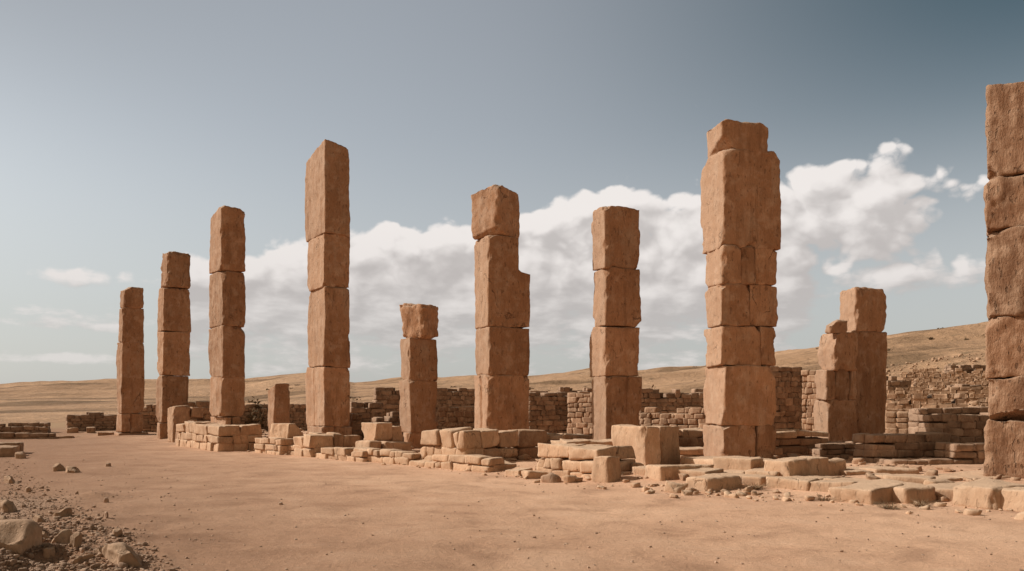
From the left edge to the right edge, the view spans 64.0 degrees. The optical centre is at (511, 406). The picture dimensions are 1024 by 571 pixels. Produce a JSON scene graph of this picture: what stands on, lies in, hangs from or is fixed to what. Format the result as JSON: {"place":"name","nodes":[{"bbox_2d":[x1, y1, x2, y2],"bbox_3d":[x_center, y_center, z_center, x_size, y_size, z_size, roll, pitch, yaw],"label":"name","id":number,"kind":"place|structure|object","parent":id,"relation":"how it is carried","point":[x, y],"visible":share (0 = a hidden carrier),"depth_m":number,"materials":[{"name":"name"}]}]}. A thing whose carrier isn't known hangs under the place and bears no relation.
{"place":"outdoors","nodes":[
{"label":"outdoors","id":0,"kind":"place"},
{"bbox_2d":[0,457,182,570],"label":"gravel","id":1,"kind":"structure","parent":0,"point":[14,559],"depth_m":8.42,"materials":[{"name":"gravel"}]},
{"bbox_2d":[0,321,988,422],"bbox_3d":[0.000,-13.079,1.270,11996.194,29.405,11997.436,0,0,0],"label":"hills","id":2,"kind":"structure","parent":0,"point":[42,401],"depth_m":219.78,"materials":[{"name":"sand"}]},
{"bbox_2d":[248,327,984,402],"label":"hillside scrub","id":3,"kind":"object","parent":2,"relation":"on","point":[931,338],"visible":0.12,"depth_m":163.51,"materials":[{"name":"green plant"}]},
{"bbox_2d":[886,376,910,389],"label":"hillside ruin","id":4,"kind":"object","parent":2,"relation":"on","point":[893,382],"visible":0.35,"depth_m":80.36,"materials":[{"name":"stone"}]},
{"bbox_2d":[886,353,988,406],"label":"slope rubble","id":5,"kind":"object","parent":2,"relation":"on","point":[973,403],"visible":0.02,"depth_m":127.38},
{"bbox_2d":[897,368,987,384],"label":"terrace wall","id":6,"kind":"structure","parent":2,"relation":"on","point":[958,374],"depth_m":109.30,"materials":[{"name":"stone"}]},
{"bbox_2d":[944,364,985,373],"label":"hillside ruin","id":7,"kind":"object","parent":6,"relation":"on","point":[967,368],"visible":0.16,"depth_m":110.81,"materials":[{"name":"stone"}]},
{"bbox_2d":[913,378,988,390],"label":"terrace wall","id":8,"kind":"structure","parent":2,"relation":"on","point":[926,383],"depth_m":82.43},
{"bbox_2d":[0,406,1023,570],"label":"ground","id":9,"kind":"structure","parent":0,"point":[251,480],"depth_m":11.51,"materials":[{"name":"sand"}]},
{"bbox_2d":[0,499,16,512],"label":"rock","id":10,"kind":"object","parent":9,"relation":"on","point":[7,506],"visible":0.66,"depth_m":11.51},
{"bbox_2d":[0,445,19,456],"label":"flat stone","id":11,"kind":"object","parent":9,"relation":"on","point":[8,451],"visible":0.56,"depth_m":26.12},
{"bbox_2d":[0,442,23,451],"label":"flat stone","id":12,"kind":"object","parent":9,"relation":"on","point":[21,445],"visible":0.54,"depth_m":27.83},
{"bbox_2d":[0,519,41,555],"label":"rock","id":13,"kind":"object","parent":9,"relation":"on","point":[19,536],"visible":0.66,"depth_m":7.91,"materials":[{"name":"stone"}]},
{"bbox_2d":[0,422,50,432],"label":"ruined wall","id":14,"kind":"structure","parent":9,"relation":"on","point":[25,427],"depth_m":45.16,"materials":[{"name":"stone"}]},
{"bbox_2d":[0,432,57,438],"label":"ruined wall","id":15,"kind":"structure","parent":9,"relation":"on","point":[31,435],"depth_m":40.54,"materials":[{"name":"stone"}]},
{"bbox_2d":[43,547,55,557],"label":"rock","id":16,"kind":"object","parent":9,"relation":"on","point":[48,552],"visible":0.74,"depth_m":7.94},
{"bbox_2d":[53,463,65,471],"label":"rock","id":17,"kind":"object","parent":9,"relation":"on","point":[58,467],"visible":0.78,"depth_m":20.36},
{"bbox_2d":[51,529,72,543],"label":"rock","id":18,"kind":"object","parent":9,"relation":"on","point":[63,536],"visible":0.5,"depth_m":8.41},
{"bbox_2d":[53,507,71,516],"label":"rock","id":19,"kind":"object","parent":9,"relation":"on","point":[65,512],"visible":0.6,"depth_m":11.12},
{"bbox_2d":[66,466,79,472],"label":"rock","id":20,"kind":"object","parent":9,"relation":"on","point":[71,469],"visible":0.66,"depth_m":19.71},
{"bbox_2d":[70,532,81,547],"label":"rock","id":21,"kind":"object","parent":9,"relation":"on","point":[75,539],"visible":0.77,"depth_m":8.19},
{"bbox_2d":[72,554,93,564],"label":"rock","id":22,"kind":"object","parent":9,"relation":"on","point":[82,557],"visible":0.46,"depth_m":7.81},
{"bbox_2d":[65,412,116,430],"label":"ruined wall","id":23,"kind":"structure","parent":9,"relation":"on","point":[97,420],"depth_m":48.74,"materials":[{"name":"stone"}]},
{"bbox_2d":[102,542,142,566],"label":"rock","id":24,"kind":"object","parent":9,"relation":"on","point":[117,553],"visible":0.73,"depth_m":7.84,"materials":[{"name":"stone"}]},
{"bbox_2d":[114,287,147,435],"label":"stone pillar","id":25,"kind":"structure","parent":9,"relation":"on","point":[130,376],"depth_m":42.35,"materials":[{"name":"stone"}]},
{"bbox_2d":[156,251,190,438],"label":"stone pillar","id":26,"kind":"structure","parent":9,"relation":"on","point":[173,340],"depth_m":39.35,"materials":[{"name":"stone"}]},
{"bbox_2d":[167,405,189,441],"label":"squared boulder","id":27,"kind":"object","parent":9,"relation":"on","point":[179,414],"visible":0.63,"depth_m":36.72,"materials":[{"name":"stone"}]},
{"bbox_2d":[190,407,203,417],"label":"stone block","id":28,"kind":"structure","parent":9,"relation":"on","point":[196,411],"depth_m":37.13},
{"bbox_2d":[187,401,217,421],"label":"rubble wall","id":29,"kind":"structure","parent":9,"relation":"on","point":[207,415],"depth_m":39.43,"materials":[{"name":"stone"}]},
{"bbox_2d":[176,421,261,451],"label":"low stone wall","id":30,"kind":"structure","parent":9,"relation":"on","point":[212,436],"depth_m":30.27,"materials":[{"name":"stone"}]},
{"bbox_2d":[208,205,245,424],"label":"stone pillar","id":31,"kind":"structure","parent":30,"relation":"on","point":[227,313],"depth_m":31.83,"materials":[{"name":"stone"}]},
{"bbox_2d":[141,404,306,431],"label":"ruined wall","id":32,"kind":"structure","parent":9,"relation":"on","point":[297,415],"depth_m":47.93,"materials":[{"name":"stone"}]},
{"bbox_2d":[242,396,267,427],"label":"shrub","id":33,"kind":"object","parent":9,"relation":"on","point":[256,419],"visible":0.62,"depth_m":47.63,"materials":[{"name":"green plant"}]},
{"bbox_2d":[254,437,293,454],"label":"wall","id":34,"kind":"structure","parent":9,"relation":"on","point":[275,445],"depth_m":27.79,"materials":[{"name":"stone"}]},
{"bbox_2d":[270,423,302,437],"bbox_3d":[-7.822,0.886,28.384,0.751,0.652,1.171,0,0,-40],"label":"slanting block","id":35,"kind":"object","parent":34,"relation":"on","point":[288,430],"depth_m":28.05,"materials":[{"name":"stone"}]},
{"bbox_2d":[268,383,289,437],"bbox_3d":[-10.403,0.284,36.499,0.778,2.672,0.800,0,0,-38],"label":"standing stone","id":36,"kind":"object","parent":9,"relation":"on","point":[278,403],"visible":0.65,"depth_m":36.23,"materials":[{"name":"stone"}]},
{"bbox_2d":[293,432,359,456],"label":"wall","id":37,"kind":"structure","parent":9,"relation":"on","point":[310,441],"depth_m":26.53,"materials":[{"name":"stone"}]},
{"bbox_2d":[287,445,368,461],"bbox_3d":[-6.307,1.457,26.550,0.746,0.458,6.742,0,0,-41],"label":"edging","id":38,"kind":"object","parent":9,"relation":"on","point":[340,453],"visible":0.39,"depth_m":24.97,"materials":[{"name":"stone"}]},
{"bbox_2d":[305,139,351,435],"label":"stone pillar","id":39,"kind":"structure","parent":9,"relation":"on","point":[327,235],"depth_m":29.35,"materials":[{"name":"stone"}]},
{"bbox_2d":[349,413,370,439],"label":"ruined wall","id":40,"kind":"structure","parent":9,"relation":"on","point":[356,420],"depth_m":31.09,"materials":[{"name":"stone"}]},
{"bbox_2d":[350,401,383,422],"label":"ruined wall","id":41,"kind":"structure","parent":9,"relation":"on","point":[368,410],"depth_m":34.38,"materials":[{"name":"stone"}]},
{"bbox_2d":[355,440,381,448],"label":"stone block","id":42,"kind":"structure","parent":9,"relation":"on","point":[369,443],"depth_m":25.40,"materials":[{"name":"stone"}]},
{"bbox_2d":[361,422,391,440],"bbox_3d":[-4.332,0.804,26.254,0.663,0.618,0.934,0,0,-41],"label":"stone block","id":43,"kind":"object","parent":42,"relation":"on","point":[378,431],"depth_m":25.94,"materials":[{"name":"stone"}]},
{"bbox_2d":[372,411,403,440],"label":"ruined wall","id":44,"kind":"structure","parent":9,"relation":"on","point":[393,418],"depth_m":32.82,"materials":[{"name":"stone"}]},
{"bbox_2d":[380,440,411,450],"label":"stone block","id":45,"kind":"structure","parent":9,"relation":"on","point":[401,445],"depth_m":25.68,"materials":[{"name":"stone"}]},
{"bbox_2d":[388,426,402,440],"bbox_3d":[-3.884,0.866,26.598,0.456,0.517,0.746,0,0,-38],"label":"stone block","id":46,"kind":"object","parent":45,"relation":"on","point":[397,435],"depth_m":26.32,"materials":[{"name":"stone"}]},
{"bbox_2d":[399,303,438,447],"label":"stone pillar","id":47,"kind":"structure","parent":9,"relation":"on","point":[418,387],"depth_m":27.75,"materials":[{"name":"stone"}]},
{"bbox_2d":[372,387,474,428],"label":"ruined wall","id":48,"kind":"structure","parent":9,"relation":"on","point":[388,398],"depth_m":42.24,"materials":[{"name":"stone"}]},
{"bbox_2d":[353,447,504,472],"bbox_3d":[-2.480,1.448,22.404,0.600,0.487,6.311,0,0,-42],"label":"edging","id":49,"kind":"object","parent":9,"relation":"on","point":[477,462],"visible":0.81,"depth_m":21.49,"materials":[{"name":"stone"}]},
{"bbox_2d":[437,406,474,429],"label":"ruined wall","id":50,"kind":"structure","parent":9,"relation":"on","point":[459,416],"depth_m":30.96,"materials":[{"name":"stone"}]},
{"bbox_2d":[420,427,518,460],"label":"front wall","id":51,"kind":"structure","parent":9,"relation":"on","point":[472,440],"depth_m":21.69,"materials":[{"name":"stone"}]},
{"bbox_2d":[471,184,529,430],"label":"stone pillar","id":52,"kind":"structure","parent":9,"relation":"on","point":[502,319],"depth_m":25.32,"materials":[{"name":"stone"}]},
{"bbox_2d":[493,460,516,470],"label":"loose stone","id":53,"kind":"object","parent":9,"relation":"on","point":[507,465],"visible":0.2,"depth_m":20.23,"materials":[{"name":"stone"}]},
{"bbox_2d":[0,453,1023,570],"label":"path pebbles","id":54,"kind":"object","parent":9,"relation":"on","point":[632,561],"visible":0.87,"depth_m":10.30,"materials":[{"name":"stone"}]},
{"bbox_2d":[505,468,532,475],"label":"loose stone","id":55,"kind":"object","parent":9,"relation":"on","point":[514,472],"visible":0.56,"depth_m":19.05,"materials":[{"name":"stone"}]},
{"bbox_2d":[499,429,546,458],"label":"wall","id":56,"kind":"structure","parent":9,"relation":"on","point":[529,440],"depth_m":22.80,"materials":[{"name":"stone"}]},
{"bbox_2d":[521,470,547,478],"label":"loose stone","id":57,"kind":"object","parent":9,"relation":"on","point":[530,474],"visible":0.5,"depth_m":18.31,"materials":[{"name":"stone"}]},
{"bbox_2d":[529,392,570,432],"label":"ruined wall","id":58,"kind":"structure","parent":9,"relation":"on","point":[548,412],"depth_m":33.30,"materials":[{"name":"stone"}]},
{"bbox_2d":[541,472,561,482],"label":"loose stone","id":59,"kind":"object","parent":9,"relation":"on","point":[550,477],"visible":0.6,"depth_m":17.30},
{"bbox_2d":[529,387,591,425],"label":"ruined wall","id":60,"kind":"structure","parent":9,"relation":"on","point":[586,390],"depth_m":46.72,"materials":[{"name":"stone"}]},
{"bbox_2d":[535,433,591,446],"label":"ruined wall","id":61,"kind":"structure","parent":9,"relation":"on","point":[554,436],"depth_m":26.04,"materials":[{"name":"stone"}]},
{"bbox_2d":[562,475,576,482],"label":"loose stone","id":62,"kind":"object","parent":9,"relation":"on","point":[568,478],"visible":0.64,"depth_m":17.16,"materials":[{"name":"stone"}]},
{"bbox_2d":[567,392,592,439],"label":"ruined wall","id":63,"kind":"structure","parent":9,"relation":"on","point":[580,412],"depth_m":32.01,"materials":[{"name":"stone"}]},
{"bbox_2d":[550,439,612,445],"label":"ruined wall","id":64,"kind":"structure","parent":9,"relation":"on","point":[590,441],"depth_m":21.84,"materials":[{"name":"stone"}]},
{"bbox_2d":[536,443,635,477],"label":"corner platform","id":65,"kind":"structure","parent":9,"relation":"on","point":[560,459],"depth_m":18.17,"materials":[{"name":"stone"}]},
{"bbox_2d":[591,456,620,482],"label":"loose stone","id":66,"kind":"object","parent":9,"relation":"on","point":[606,469],"visible":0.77,"depth_m":17.04,"materials":[{"name":"stone"}]},
{"bbox_2d":[589,206,641,439],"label":"stone pillar","id":67,"kind":"structure","parent":9,"relation":"on","point":[616,383],"depth_m":24.25,"materials":[{"name":"stone"}]},
{"bbox_2d":[241,449,1012,515],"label":"rubble chips","id":68,"kind":"object","parent":9,"relation":"on","point":[972,512],"visible":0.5,"depth_m":14.35,"materials":[{"name":"stone"}]},
{"bbox_2d":[611,424,660,465],"bbox_3d":[3.024,1.013,20.026,0.588,1.156,1.210,0,0,-36],"label":"squared block","id":69,"kind":"object","parent":9,"relation":"on","point":[643,442],"depth_m":19.63,"materials":[{"name":"stone"}]},
{"bbox_2d":[262,428,1020,501],"bbox_3d":[-3.136,1.431,30.207,47.513,0.426,12.630,0,0,44],"label":"site rubble","id":70,"kind":"object","parent":9,"relation":"on","point":[856,461],"visible":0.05,"depth_m":17.03,"materials":[{"name":"stone"}]},
{"bbox_2d":[655,426,679,464],"bbox_3d":[3.545,1.037,20.754,0.793,1.144,1.340,0,0,-36],"label":"squared block","id":71,"kind":"object","parent":9,"relation":"on","point":[669,445],"depth_m":20.21,"materials":[{"name":"stone"}]},
{"bbox_2d":[639,388,703,425],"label":"ruined wall","id":72,"kind":"structure","parent":9,"relation":"on","point":[673,401],"depth_m":38.23,"materials":[{"name":"stone"}]},
{"bbox_2d":[664,480,687,492],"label":"loose stone","id":73,"kind":"object","parent":9,"relation":"on","point":[672,487],"visible":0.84,"depth_m":15.35,"materials":[{"name":"stone"}]},
{"bbox_2d":[640,407,713,428],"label":"ruined wall","id":74,"kind":"structure","parent":9,"relation":"on","point":[687,417],"depth_m":31.82,"materials":[{"name":"stone"}]},
{"bbox_2d":[644,464,713,480],"bbox_3d":[3.526,1.411,17.146,1.417,0.433,0.640,0,0,-24],"label":"loose stone","id":75,"kind":"object","parent":9,"relation":"on","point":[662,472],"visible":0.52,"depth_m":16.80,"materials":[{"name":"stone"}]},
{"bbox_2d":[678,428,703,446],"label":"ruined wall","id":76,"kind":"structure","parent":9,"relation":"on","point":[690,437],"depth_m":26.14,"materials":[{"name":"stone"}]},
{"bbox_2d":[679,446,703,456],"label":"ruined wall","id":77,"kind":"structure","parent":9,"relation":"on","point":[690,451],"depth_m":22.70,"materials":[{"name":"stone"}]},
{"bbox_2d":[632,465,778,485],"bbox_3d":[4.154,1.431,17.131,2.941,0.365,1.593,0,0,42],"label":"edging","id":78,"kind":"object","parent":9,"relation":"on","point":[758,475],"visible":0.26,"depth_m":16.53,"materials":[{"name":"stone"}]},
{"bbox_2d":[686,473,741,492],"bbox_3d":[3.854,1.488,15.596,0.988,0.411,0.602,0,0,-33],"label":"loose stone","id":79,"kind":"object","parent":9,"relation":"on","point":[716,482],"visible":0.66,"depth_m":15.37,"materials":[{"name":"stone"}]},
{"bbox_2d":[680,456,773,467],"bbox_3d":[5.174,1.410,19.361,1.602,0.440,1.990,0,0,-20],"label":"loose stone","id":80,"kind":"object","parent":9,"relation":"on","point":[708,460],"visible":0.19,"depth_m":19.55,"materials":[{"name":"stone"}]},
{"bbox_2d":[713,457,764,469],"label":"loose stone","id":81,"kind":"object","parent":9,"relation":"on","point":[736,463],"visible":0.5,"depth_m":17.18,"materials":[{"name":"stone"}]},
{"bbox_2d":[700,119,780,458],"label":"stone pillar","id":82,"kind":"structure","parent":9,"relation":"on","point":[740,220],"depth_m":21.21,"materials":[{"name":"stone"}]},
{"bbox_2d":[770,366,806,429],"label":"ruined wall","id":83,"kind":"structure","parent":9,"relation":"on","point":[789,399],"depth_m":31.17,"materials":[{"name":"stone"}]},
{"bbox_2d":[764,456,828,476],"bbox_3d":[5.809,1.354,16.681,1.427,0.657,0.635,0,0,-38],"label":"loose stone","id":84,"kind":"object","parent":9,"relation":"on","point":[802,465],"visible":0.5,"depth_m":16.37,"materials":[{"name":"stone"}]},
{"bbox_2d":[774,429,828,457],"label":"ruined wall","id":85,"kind":"structure","parent":9,"relation":"on","point":[798,442],"depth_m":23.00,"materials":[{"name":"stone"}]},
{"bbox_2d":[801,370,816,436],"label":"ruined wall","id":86,"kind":"structure","parent":9,"relation":"on","point":[809,388],"depth_m":30.27,"materials":[{"name":"stone"}]},
{"bbox_2d":[766,475,877,491],"bbox_3d":[5.974,1.475,15.517,1.720,0.318,1.640,0,0,42],"label":"edging","id":87,"kind":"object","parent":9,"relation":"on","point":[813,483],"visible":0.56,"depth_m":15.19,"materials":[{"name":"stone"}]},
{"bbox_2d":[807,441,860,458],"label":"ruined wall","id":88,"kind":"structure","parent":9,"relation":"on","point":[842,449],"depth_m":22.28,"materials":[{"name":"stone"}]},
{"bbox_2d":[828,458,846,475],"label":"loose stone","id":89,"kind":"object","parent":9,"relation":"on","point":[836,465],"visible":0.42,"depth_m":17.47,"materials":[{"name":"stone"}]},
{"bbox_2d":[813,287,886,440],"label":"stone pillar","id":90,"kind":"structure","parent":9,"relation":"on","point":[850,381],"depth_m":25.94,"materials":[{"name":"stone"}]},
{"bbox_2d":[840,466,873,475],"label":"loose stone","id":91,"kind":"object","parent":9,"relation":"on","point":[848,471],"visible":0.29,"depth_m":17.38,"materials":[{"name":"stone"}]},
{"bbox_2d":[829,481,903,504],"bbox_3d":[6.055,1.484,13.911,1.083,0.381,0.840,0,0,-38],"label":"loose stone","id":92,"kind":"object","parent":9,"relation":"on","point":[865,492],"visible":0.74,"depth_m":13.62,"materials":[{"name":"stone"}]},
{"bbox_2d":[850,466,919,473],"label":"loose stone","id":93,"kind":"object","parent":9,"relation":"on","point":[890,469],"visible":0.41,"depth_m":17.65,"materials":[{"name":"stone"}]},
{"bbox_2d":[871,500,907,509],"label":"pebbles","id":94,"kind":"object","parent":9,"relation":"on","point":[893,506],"visible":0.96,"depth_m":12.73,"materials":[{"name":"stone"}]},
{"bbox_2d":[885,411,911,433],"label":"terrace wall","id":95,"kind":"structure","parent":9,"relation":"on","point":[896,422],"depth_m":34.65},
{"bbox_2d":[852,432,950,462],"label":"ruined wall","id":96,"kind":"structure","parent":9,"relation":"on","point":[869,448],"depth_m":21.16,"materials":[{"name":"stone"}]},
{"bbox_2d":[885,401,920,411],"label":"terrace wall","id":97,"kind":"structure","parent":9,"relation":"on","point":[892,406],"depth_m":36.76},
{"bbox_2d":[870,479,936,503],"bbox_3d":[6.562,1.496,14.040,0.742,0.434,1.157,0,0,-22],"label":"loose stone","id":98,"kind":"object","parent":9,"relation":"on","point":[916,492],"visible":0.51,"depth_m":13.56,"materials":[{"name":"stone"}]},
{"bbox_2d":[874,457,953,464],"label":"ruined wall","id":99,"kind":"structure","parent":9,"relation":"on","point":[925,461],"depth_m":20.25,"materials":[{"name":"stone"}]},
{"bbox_2d":[873,473,961,480],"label":"loose stone","id":100,"kind":"object","parent":9,"relation":"on","point":[880,475],"visible":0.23,"depth_m":16.32,"materials":[{"name":"stone"}]},
{"bbox_2d":[884,474,963,500],"bbox_3d":[7.449,1.486,14.688,1.690,0.405,1.871,0,0,38],"label":"edging","id":101,"kind":"object","parent":9,"relation":"on","point":[943,489],"visible":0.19,"depth_m":15.02,"materials":[{"name":"stone"}]},
{"bbox_2d":[886,393,967,408],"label":"terrace wall","id":102,"kind":"structure","parent":9,"relation":"on","point":[934,400],"depth_m":47.57,"materials":[{"name":"stone"}]},
{"bbox_2d":[906,498,950,506],"bbox_3d":[6.617,1.533,13.029,0.734,0.120,0.814,0,0,21],"label":"dry tuft","id":103,"kind":"object","parent":9,"relation":"on","point":[920,504],"visible":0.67,"depth_m":13.00,"materials":[{"name":"plant"}]},
{"bbox_2d":[886,386,988,405],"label":"terrace wall","id":104,"kind":"structure","parent":9,"relation":"on","point":[980,394],"depth_m":64.30,"materials":[{"name":"stone"}]},
{"bbox_2d":[923,478,954,484],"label":"loose stone","id":105,"kind":"object","parent":9,"relation":"on","point":[933,481],"visible":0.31,"depth_m":14.89,"materials":[{"name":"stone"}]},
{"bbox_2d":[908,406,988,443],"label":"ruined wall","id":106,"kind":"structure","parent":9,"relation":"on","point":[963,425],"depth_m":21.88,"materials":[{"name":"stone"}]},
{"bbox_2d":[934,442,984,463],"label":"ruined wall","id":107,"kind":"structure","parent":9,"relation":"on","point":[967,453],"depth_m":20.37,"materials":[{"name":"stone"}]},
{"bbox_2d":[947,384,981,386],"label":"hillside ruin","id":108,"kind":"object","parent":9,"relation":"on","point":[962,385],"visible":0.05,"depth_m":66.64,"materials":[{"name":"stone"}]},
{"bbox_2d":[921,470,1010,479],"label":"loose stone","id":109,"kind":"object","parent":9,"relation":"on","point":[975,475],"visible":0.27,"depth_m":16.73,"materials":[{"name":"stone"}]},
{"bbox_2d":[952,477,1023,509],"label":"loose stone","id":110,"kind":"object","parent":9,"relation":"on","point":[984,492],"visible":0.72,"depth_m":13.01,"materials":[{"name":"stone"}]},
{"bbox_2d":[983,82,1023,478],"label":"stone pillar","id":111,"kind":"structure","parent":9,"relation":"on","point":[1003,194],"depth_m":16.37,"materials":[{"name":"stone"}]},
{"bbox_2d":[1001,487,1023,511],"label":"loose stone","id":112,"kind":"object","parent":9,"relation":"on","point":[1012,498],"visible":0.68,"depth_m":12.65,"materials":[{"name":"stone"}]},
{"bbox_2d":[0,0,1023,383],"label":"sky","id":113,"kind":"structure","parent":0,"point":[126,125],"materials":[{"name":"blue"}]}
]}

